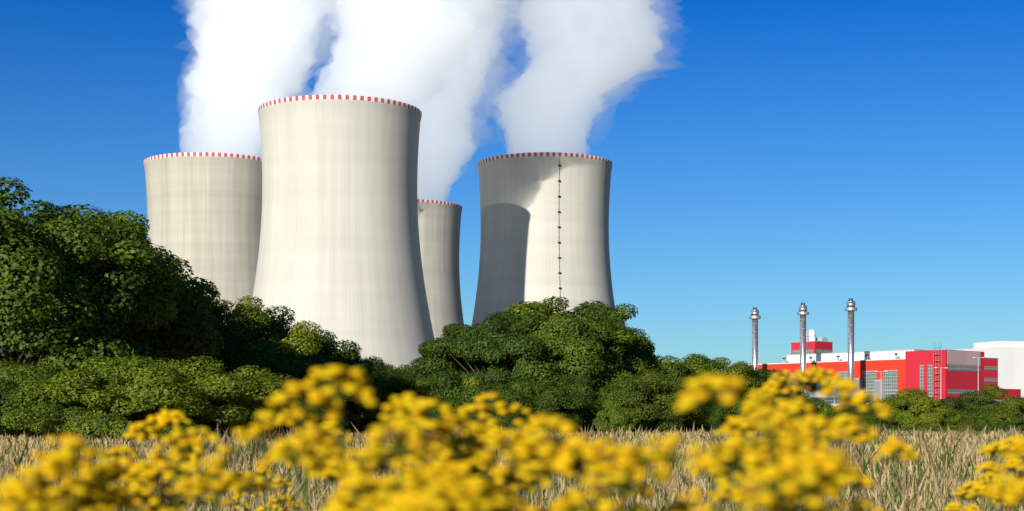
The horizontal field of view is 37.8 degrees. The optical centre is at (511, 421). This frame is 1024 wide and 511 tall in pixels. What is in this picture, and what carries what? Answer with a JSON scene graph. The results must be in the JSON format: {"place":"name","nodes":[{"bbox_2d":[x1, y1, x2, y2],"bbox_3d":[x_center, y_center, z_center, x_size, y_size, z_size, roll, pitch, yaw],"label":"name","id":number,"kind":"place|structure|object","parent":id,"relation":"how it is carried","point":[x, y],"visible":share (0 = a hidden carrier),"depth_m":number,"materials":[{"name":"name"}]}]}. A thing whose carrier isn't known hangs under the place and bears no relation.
{"place":"outdoors","nodes":[
{"label":"outdoors","id":0,"kind":"place"},
{"bbox_2d":[0,418,1023,510],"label":"grass field","id":1,"kind":"structure","parent":0,"point":[938,472],"depth_m":21.85,"materials":[{"name":"beige plant"}]},
{"bbox_2d":[0,0,1023,369],"label":"sky","id":2,"kind":"structure","parent":0,"point":[774,157],"materials":[{"name":"blue"}]},
{"bbox_2d":[748,329,1020,404],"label":"industrial building","id":3,"kind":"structure","parent":0,"point":[915,369],"depth_m":712.17,"materials":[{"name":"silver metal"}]},
{"bbox_2d":[958,341,1023,396],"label":"building","id":4,"kind":"structure","parent":0,"point":[1009,355],"depth_m":1105.71,"materials":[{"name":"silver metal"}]},
{"bbox_2d":[984,357,998,388],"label":"building","id":5,"kind":"structure","parent":0,"point":[990,370],"depth_m":1018.72,"materials":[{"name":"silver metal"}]},
{"bbox_3d":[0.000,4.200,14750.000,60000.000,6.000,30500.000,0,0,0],"label":"terrain","id":6,"kind":"structure","parent":0,"visible":0},
{"bbox_2d":[0,354,70,437],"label":"shrub","id":7,"kind":"object","parent":6,"relation":"on","point":[4,367],"visible":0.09,"depth_m":68.48,"materials":[{"name":"green plant"}]},
{"bbox_2d":[0,362,100,437],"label":"shrub","id":8,"kind":"object","parent":6,"relation":"on","point":[27,374],"visible":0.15,"depth_m":65.12,"materials":[{"name":"green plant"}]},
{"bbox_2d":[0,370,130,437],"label":"shrub","id":9,"kind":"object","parent":6,"relation":"on","point":[3,416],"visible":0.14,"depth_m":64.25,"materials":[{"name":"green plant"}]},
{"bbox_2d":[23,491,110,510],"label":"tansy","id":10,"kind":"object","parent":6,"relation":"on","point":[59,503],"visible":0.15,"depth_m":1.27,"materials":[{"name":"yellow plant"}]},
{"bbox_2d":[0,435,137,510],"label":"tansy","id":11,"kind":"object","parent":6,"relation":"on","point":[15,495],"visible":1,"depth_m":1.04,"materials":[{"name":"yellow plant"}]},
{"bbox_2d":[24,448,114,502],"bbox_3d":[-0.391,0.612,1.391,0.266,1.176,0.189,0,0,26],"label":"tansy","id":12,"kind":"object","parent":6,"relation":"on","point":[81,470],"visible":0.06,"depth_m":1.43,"materials":[{"name":"yellow plant"}]},
{"bbox_2d":[20,200,141,376],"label":"tree","id":13,"kind":"object","parent":6,"relation":"on","point":[33,214],"visible":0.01,"depth_m":85.13,"materials":[{"name":"green plant"}]},
{"bbox_2d":[0,177,180,435],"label":"tree","id":14,"kind":"object","parent":6,"relation":"on","point":[40,291],"visible":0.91,"depth_m":70.16,"materials":[{"name":"green plant"}]},
{"bbox_2d":[1,369,223,439],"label":"shrub","id":15,"kind":"object","parent":6,"relation":"on","point":[61,416],"visible":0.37,"depth_m":60.13,"materials":[{"name":"green plant"}]},
{"bbox_2d":[7,210,223,368],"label":"tree","id":16,"kind":"object","parent":6,"relation":"on","point":[159,316],"visible":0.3,"depth_m":79.73,"materials":[{"name":"green plant"}]},
{"bbox_2d":[77,454,196,510],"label":"tansy","id":17,"kind":"object","parent":6,"relation":"on","point":[134,466],"visible":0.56,"depth_m":1.49,"materials":[{"name":"yellow plant"}]},
{"bbox_2d":[99,409,206,510],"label":"tansy","id":18,"kind":"object","parent":6,"relation":"on","point":[139,429],"visible":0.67,"depth_m":2.05,"materials":[{"name":"yellow plant"}]},
{"bbox_2d":[10,355,306,441],"bbox_3d":[-14.002,-0.696,62.933,12.004,4.117,12.000,0,0,13],"label":"shrub","id":19,"kind":"object","parent":6,"relation":"on","point":[251,395],"visible":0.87,"depth_m":59.59,"materials":[{"name":"green plant"}]},
{"bbox_2d":[101,428,242,510],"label":"tansy","id":20,"kind":"object","parent":6,"relation":"on","point":[187,442],"visible":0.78,"depth_m":1.48,"materials":[{"name":"yellow plant"}]},
{"bbox_2d":[121,358,237,435],"bbox_3d":[-15.141,-0.716,65.737,6.550,4.153,7.234,0,0,-17],"label":"shrub","id":21,"kind":"object","parent":6,"relation":"on","point":[173,367],"visible":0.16,"depth_m":64.03,"materials":[{"name":"green plant"}]},
{"bbox_2d":[134,306,226,374],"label":"tree","id":22,"kind":"object","parent":6,"relation":"on","point":[215,321],"visible":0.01,"depth_m":99.11,"materials":[{"name":"green plant"}]},
{"bbox_2d":[151,279,220,356],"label":"tree","id":23,"kind":"object","parent":6,"relation":"on","point":[218,296],"depth_m":102.75,"materials":[{"name":"green plant"}]},
{"bbox_2d":[143,152,261,312],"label":"cooling tower","id":24,"kind":"structure","parent":6,"relation":"on","point":[204,212],"depth_m":878.47,"materials":[{"name":"concrete"}]},
{"bbox_2d":[204,305,234,327],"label":"tree","id":25,"kind":"object","parent":6,"relation":"on","point":[226,312],"depth_m":104.61,"materials":[{"name":"green plant"}]},
{"bbox_2d":[206,427,233,434],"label":"shrub","id":26,"kind":"object","parent":6,"relation":"on","point":[223,431],"visible":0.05,"depth_m":76.64,"materials":[{"name":"green plant"}]},
{"bbox_2d":[160,300,284,366],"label":"tree","id":27,"kind":"object","parent":6,"relation":"on","point":[220,307],"visible":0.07,"depth_m":103.49,"materials":[{"name":"green plant"}]},
{"bbox_2d":[220,468,311,510],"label":"tansy","id":28,"kind":"object","parent":6,"relation":"on","point":[282,484],"visible":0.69,"depth_m":3.20,"materials":[{"name":"yellow plant"}]},
{"bbox_2d":[214,295,322,430],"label":"tree","id":29,"kind":"object","parent":6,"relation":"on","point":[251,315],"visible":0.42,"depth_m":101.61,"materials":[{"name":"green plant"}]},
{"bbox_2d":[219,402,356,510],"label":"tansy","id":30,"kind":"object","parent":6,"relation":"on","point":[328,469],"visible":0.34,"depth_m":1.56,"materials":[{"name":"yellow plant"}]},
{"bbox_2d":[173,366,419,510],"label":"tansy","id":31,"kind":"object","parent":6,"relation":"on","point":[312,454],"visible":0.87,"depth_m":1.13,"materials":[{"name":"yellow plant"}]},
{"bbox_2d":[230,356,370,431],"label":"shrub","id":32,"kind":"object","parent":6,"relation":"on","point":[301,374],"visible":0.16,"depth_m":89.52,"materials":[{"name":"green plant"}]},
{"bbox_2d":[239,305,361,363],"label":"tree","id":33,"kind":"object","parent":6,"relation":"on","point":[283,323],"visible":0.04,"depth_m":106.71,"materials":[{"name":"green plant"}]},
{"bbox_2d":[219,353,417,432],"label":"shrub","id":34,"kind":"object","parent":6,"relation":"on","point":[395,383],"visible":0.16,"depth_m":95.41,"materials":[{"name":"green plant"}]},
{"bbox_2d":[266,374,387,433],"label":"shrub","id":35,"kind":"object","parent":6,"relation":"on","point":[360,430],"visible":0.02,"depth_m":95.39,"materials":[{"name":"green plant"}]},
{"bbox_2d":[252,95,433,368],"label":"cooling tower","id":36,"kind":"structure","parent":6,"relation":"on","point":[339,254],"depth_m":724.59,"materials":[{"name":"concrete"}]},
{"bbox_2d":[306,333,381,374],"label":"tree","id":37,"kind":"object","parent":6,"relation":"on","point":[356,362],"visible":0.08,"depth_m":108.52,"materials":[{"name":"green plant"}]},
{"bbox_2d":[338,351,396,373],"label":"tree","id":38,"kind":"object","parent":6,"relation":"on","point":[386,367],"visible":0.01,"depth_m":116.59,"materials":[{"name":"green plant"}]},
{"bbox_2d":[368,359,411,371],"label":"tree","id":39,"kind":"object","parent":6,"relation":"on","point":[405,367],"visible":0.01,"depth_m":125.22,"materials":[{"name":"green plant"}]},
{"bbox_2d":[366,371,424,428],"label":"shrub","id":40,"kind":"object","parent":6,"relation":"on","point":[410,373],"visible":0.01,"depth_m":111.03,"materials":[{"name":"green plant"}]},
{"bbox_2d":[340,391,457,432],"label":"shrub","id":41,"kind":"object","parent":6,"relation":"on","point":[370,414],"visible":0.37,"depth_m":94.30,"materials":[{"name":"green plant"}]},
{"bbox_2d":[324,418,486,510],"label":"tansy","id":42,"kind":"object","parent":6,"relation":"on","point":[365,483],"visible":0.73,"depth_m":0.96,"materials":[{"name":"yellow plant"}]},
{"bbox_2d":[385,371,436,417],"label":"shrub","id":43,"kind":"object","parent":6,"relation":"on","point":[424,388],"visible":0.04,"depth_m":107.25,"materials":[{"name":"green plant"}]},
{"bbox_2d":[388,390,438,402],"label":"shrub","id":44,"kind":"object","parent":6,"relation":"on","point":[426,395],"visible":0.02,"depth_m":105.45,"materials":[{"name":"green plant"}]},
{"bbox_2d":[392,385,435,428],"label":"shrub","id":45,"kind":"object","parent":6,"relation":"on","point":[424,393],"visible":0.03,"depth_m":106.10,"materials":[{"name":"green plant"}]},
{"bbox_2d":[334,393,513,508],"bbox_3d":[-0.130,0.587,1.339,0.267,1.226,0.240,0,0,0],"label":"tansy","id":46,"kind":"object","parent":6,"relation":"on","point":[419,411],"visible":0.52,"depth_m":1.35,"materials":[{"name":"yellow plant"}]},
{"bbox_2d":[403,358,466,387],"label":"tree","id":47,"kind":"object","parent":6,"relation":"on","point":[415,374],"visible":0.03,"depth_m":111.05,"materials":[{"name":"green plant"}]},
{"bbox_2d":[417,199,463,339],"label":"cooling tower","id":48,"kind":"structure","parent":6,"relation":"on","point":[439,222],"depth_m":1068.27,"materials":[{"name":"concrete"}]},
{"bbox_2d":[401,456,481,489],"bbox_3d":[-0.127,0.614,1.209,0.200,1.173,0.238,0,0,-22],"label":"tansy","id":49,"kind":"object","parent":6,"relation":"on","point":[458,468],"visible":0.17,"depth_m":1.16,"materials":[{"name":"yellow plant"}]},
{"bbox_2d":[374,479,516,510],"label":"tansy","id":50,"kind":"object","parent":6,"relation":"on","point":[465,496],"visible":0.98,"depth_m":0.88,"materials":[{"name":"yellow plant"}]},
{"bbox_2d":[396,445,494,478],"bbox_3d":[-0.089,0.614,2.458,0.230,1.172,0.210,0,0,0],"label":"tansy","id":51,"kind":"object","parent":6,"relation":"on","point":[483,476],"visible":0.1,"depth_m":2.40,"materials":[{"name":"yellow plant"}]},
{"bbox_2d":[379,421,537,504],"bbox_3d":[-0.105,0.599,1.623,0.265,1.203,0.199,0,0,0],"label":"tansy","id":52,"kind":"object","parent":6,"relation":"on","point":[448,451],"visible":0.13,"depth_m":1.60,"materials":[{"name":"yellow plant"}]},
{"bbox_2d":[414,393,553,510],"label":"tansy","id":53,"kind":"object","parent":6,"relation":"on","point":[481,412],"visible":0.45,"depth_m":1.71,"materials":[{"name":"yellow plant"}]},
{"bbox_2d":[435,376,535,425],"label":"shrub","id":54,"kind":"object","parent":6,"relation":"on","point":[471,384],"visible":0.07,"depth_m":95.33,"materials":[{"name":"green plant"}]},
{"bbox_2d":[412,310,563,395],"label":"tree","id":55,"kind":"object","parent":6,"relation":"on","point":[464,345],"visible":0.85,"depth_m":97.23,"materials":[{"name":"green plant"}]},
{"bbox_2d":[438,370,573,432],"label":"shrub","id":56,"kind":"object","parent":6,"relation":"on","point":[514,384],"visible":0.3,"depth_m":95.16,"materials":[{"name":"green plant"}]},
{"bbox_2d":[446,301,581,382],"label":"tree","id":57,"kind":"object","parent":6,"relation":"on","point":[520,307],"visible":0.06,"depth_m":101.41,"materials":[{"name":"green plant"}]},
{"bbox_2d":[406,415,622,510],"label":"tansy","id":58,"kind":"object","parent":6,"relation":"on","point":[595,492],"visible":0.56,"depth_m":1.10,"materials":[{"name":"yellow plant"}]},
{"bbox_2d":[433,381,599,430],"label":"shrub","id":59,"kind":"object","parent":6,"relation":"on","point":[571,402],"visible":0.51,"depth_m":93.06,"materials":[{"name":"green plant"}]},
{"bbox_2d":[474,387,587,431],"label":"shrub","id":60,"kind":"object","parent":6,"relation":"on","point":[549,412],"visible":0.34,"depth_m":92.95,"materials":[{"name":"green plant"}]},
{"bbox_2d":[471,152,614,327],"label":"cooling tower","id":61,"kind":"structure","parent":6,"relation":"on","point":[544,224],"depth_m":879.88,"materials":[{"name":"concrete"}]},
{"bbox_2d":[485,435,616,510],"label":"tansy","id":62,"kind":"object","parent":6,"relation":"on","point":[563,457],"visible":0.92,"depth_m":1.08,"materials":[{"name":"yellow plant"}]},
{"bbox_2d":[474,296,637,393],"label":"tree","id":63,"kind":"object","parent":6,"relation":"on","point":[575,341],"visible":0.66,"depth_m":98.88,"materials":[{"name":"green plant"}]},
{"bbox_2d":[537,372,598,427],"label":"shrub","id":64,"kind":"object","parent":6,"relation":"on","point":[561,383],"visible":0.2,"depth_m":96.96,"materials":[{"name":"green plant"}]},
{"bbox_2d":[542,500,599,510],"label":"tansy","id":65,"kind":"object","parent":6,"relation":"on","point":[549,505],"visible":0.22,"depth_m":1.31,"materials":[{"name":"yellow plant"}]},
{"bbox_2d":[501,438,656,509],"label":"tansy","id":66,"kind":"object","parent":6,"relation":"on","point":[621,487],"visible":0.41,"depth_m":1.36,"materials":[{"name":"yellow plant"}]},
{"bbox_2d":[551,300,662,428],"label":"tree","id":67,"kind":"object","parent":6,"relation":"on","point":[635,359],"visible":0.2,"depth_m":106.35,"materials":[{"name":"green plant"}]},
{"bbox_2d":[574,392,652,432],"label":"shrub","id":68,"kind":"object","parent":6,"relation":"on","point":[606,407],"visible":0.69,"depth_m":93.94,"materials":[{"name":"green plant"}]},
{"bbox_2d":[565,370,685,432],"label":"shrub","id":69,"kind":"object","parent":6,"relation":"on","point":[627,393],"visible":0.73,"depth_m":94.67,"materials":[{"name":"green plant"}]},
{"bbox_2d":[598,330,668,383],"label":"tree","id":70,"kind":"object","parent":6,"relation":"on","point":[665,371],"visible":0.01,"depth_m":110.97,"materials":[{"name":"green plant"}]},
{"bbox_2d":[571,369,737,432],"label":"shrub","id":71,"kind":"object","parent":6,"relation":"on","point":[690,415],"visible":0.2,"depth_m":100.43,"materials":[{"name":"green plant"}]},
{"bbox_2d":[615,488,719,510],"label":"tansy","id":72,"kind":"object","parent":6,"relation":"on","point":[682,504],"visible":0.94,"depth_m":1.29,"materials":[{"name":"yellow plant"}]},
{"bbox_2d":[660,414,713,431],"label":"shrub","id":73,"kind":"object","parent":6,"relation":"on","point":[706,425],"visible":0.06,"depth_m":130.81,"materials":[{"name":"green plant"}]},
{"bbox_2d":[657,355,718,405],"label":"tree","id":74,"kind":"object","parent":6,"relation":"on","point":[674,367],"visible":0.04,"depth_m":149.29,"materials":[{"name":"green plant"}]},
{"bbox_2d":[662,362,714,380],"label":"tree","id":75,"kind":"object","parent":6,"relation":"on","point":[694,374],"visible":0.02,"depth_m":153.20,"materials":[{"name":"green plant"}]},
{"bbox_2d":[664,402,717,423],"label":"shrub","id":76,"kind":"object","parent":6,"relation":"on","point":[710,418],"visible":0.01,"depth_m":143.43,"materials":[{"name":"green plant"}]},
{"bbox_2d":[580,375,840,510],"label":"tansy","id":77,"kind":"object","parent":6,"relation":"on","point":[789,463],"visible":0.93,"depth_m":0.95,"materials":[{"name":"yellow plant"}]},
{"bbox_2d":[680,353,765,421],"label":"tree","id":78,"kind":"object","parent":6,"relation":"on","point":[753,382],"visible":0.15,"depth_m":155.47,"materials":[{"name":"green plant"}]},
{"bbox_2d":[683,359,768,400],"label":"tree","id":79,"kind":"object","parent":6,"relation":"on","point":[713,364],"visible":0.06,"depth_m":158.57,"materials":[{"name":"green plant"}]},
{"bbox_2d":[701,397,751,431],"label":"shrub","id":80,"kind":"object","parent":6,"relation":"on","point":[721,408],"visible":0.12,"depth_m":146.97,"materials":[{"name":"green plant"}]},
{"bbox_2d":[749,307,760,378],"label":"boiler stack","id":81,"kind":"object","parent":6,"relation":"on","point":[754,316],"visible":0.64,"depth_m":753.67,"materials":[{"name":"silver metal"}]},
{"bbox_2d":[704,395,806,430],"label":"shrub","id":82,"kind":"object","parent":6,"relation":"on","point":[738,408],"visible":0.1,"depth_m":148.72,"materials":[{"name":"green plant"}]},
{"bbox_2d":[690,406,840,510],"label":"tansy","id":83,"kind":"object","parent":6,"relation":"on","point":[723,492],"visible":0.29,"depth_m":1.70,"materials":[{"name":"yellow plant"}]},
{"bbox_2d":[743,365,802,397],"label":"tree","id":84,"kind":"object","parent":6,"relation":"on","point":[768,375],"depth_m":163.22,"materials":[{"name":"green plant"}]},
{"bbox_2d":[691,438,857,510],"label":"tansy","id":85,"kind":"object","parent":6,"relation":"on","point":[831,461],"visible":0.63,"depth_m":0.96,"materials":[{"name":"yellow plant"}]},
{"bbox_2d":[695,387,883,510],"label":"tansy","id":86,"kind":"object","parent":6,"relation":"on","point":[856,475],"visible":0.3,"depth_m":1.34,"materials":[{"name":"yellow plant"}]},
{"bbox_2d":[756,369,825,409],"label":"tree","id":87,"kind":"object","parent":6,"relation":"on","point":[816,400],"visible":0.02,"depth_m":170.55,"materials":[{"name":"green plant"}]},
{"bbox_2d":[765,391,836,429],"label":"shrub","id":88,"kind":"object","parent":6,"relation":"on","point":[824,410],"visible":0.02,"depth_m":161.02,"materials":[{"name":"green plant"}]},
{"bbox_2d":[797,303,808,388],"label":"boiler stack","id":89,"kind":"object","parent":6,"relation":"on","point":[802,312],"visible":0.65,"depth_m":725.64,"materials":[{"name":"silver metal"}]},
{"bbox_2d":[757,366,880,510],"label":"tansy","id":90,"kind":"object","parent":6,"relation":"on","point":[801,378],"visible":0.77,"depth_m":2.18,"materials":[{"name":"yellow plant"}]},
{"bbox_2d":[801,390,860,407],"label":"grey hall","id":91,"kind":"structure","parent":6,"relation":"on","point":[831,399],"depth_m":606.99,"materials":[{"name":"silver metal"}]},
{"bbox_2d":[767,378,920,510],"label":"tansy","id":92,"kind":"object","parent":6,"relation":"on","point":[853,429],"visible":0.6,"depth_m":1.48,"materials":[{"name":"yellow plant"}]},
{"bbox_2d":[845,298,856,379],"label":"boiler stack","id":93,"kind":"object","parent":6,"relation":"on","point":[851,308],"visible":0.75,"depth_m":698.65,"materials":[{"name":"silver metal"}]},
{"bbox_2d":[826,396,883,421],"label":"bush","id":94,"kind":"object","parent":6,"relation":"on","point":[868,399],"visible":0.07,"depth_m":204.53,"materials":[{"name":"green plant"}]},
{"bbox_2d":[825,413,900,431],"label":"shrub","id":95,"kind":"object","parent":6,"relation":"on","point":[879,419],"visible":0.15,"depth_m":170.18,"materials":[{"name":"green plant"}]},
{"bbox_2d":[875,371,886,398],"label":"light mast","id":96,"kind":"object","parent":6,"relation":"on","point":[881,382],"visible":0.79,"depth_m":519.92,"materials":[{"name":"silver metal"}]},
{"bbox_2d":[858,415,944,431],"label":"shrub","id":97,"kind":"object","parent":6,"relation":"on","point":[906,422],"visible":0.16,"depth_m":170.26,"materials":[{"name":"green plant"}]},
{"bbox_2d":[869,388,962,427],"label":"bush","id":98,"kind":"object","parent":6,"relation":"on","point":[918,403],"visible":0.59,"depth_m":192.93,"materials":[{"name":"green plant"}]},
{"bbox_2d":[925,421,988,431],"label":"shrub","id":99,"kind":"object","parent":6,"relation":"on","point":[963,427],"visible":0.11,"depth_m":177.80,"materials":[{"name":"green plant"}]},
{"bbox_2d":[937,391,979,425],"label":"bush","id":100,"kind":"object","parent":6,"relation":"on","point":[957,406],"visible":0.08,"depth_m":197.68,"materials":[{"name":"green plant"}]},
{"bbox_2d":[941,415,993,429],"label":"shrub","id":101,"kind":"object","parent":6,"relation":"on","point":[954,421],"visible":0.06,"depth_m":186.65,"materials":[{"name":"green plant"}]},
{"bbox_2d":[973,357,983,390],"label":"light mast","id":102,"kind":"object","parent":6,"relation":"on","point":[978,372],"visible":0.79,"depth_m":559.92,"materials":[{"name":"silver metal"}]},
{"bbox_2d":[943,474,1019,510],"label":"tansy","id":103,"kind":"object","parent":6,"relation":"on","point":[960,493],"visible":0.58,"depth_m":3.09,"materials":[{"name":"yellow plant"}]},
{"bbox_2d":[946,417,1023,429],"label":"shrub","id":104,"kind":"object","parent":6,"relation":"on","point":[1009,419],"visible":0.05,"depth_m":181.67,"materials":[{"name":"green plant"}]},
{"bbox_2d":[957,383,1023,423],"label":"bush","id":105,"kind":"object","parent":6,"relation":"on","point":[984,403],"visible":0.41,"depth_m":188.73,"materials":[{"name":"green plant"}]},
{"bbox_2d":[965,434,1023,510],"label":"tansy","id":106,"kind":"object","parent":6,"relation":"on","point":[992,449],"visible":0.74,"depth_m":2.53,"materials":[{"name":"yellow plant"}]},
{"bbox_2d":[978,415,1023,432],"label":"shrub","id":107,"kind":"object","parent":6,"relation":"on","point":[1004,426],"visible":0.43,"depth_m":170.01,"materials":[{"name":"green plant"}]},
{"bbox_2d":[980,438,1023,510],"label":"tansy","id":108,"kind":"object","parent":6,"relation":"on","point":[1013,495],"visible":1,"depth_m":1.19,"materials":[{"name":"yellow plant"}]}
]}

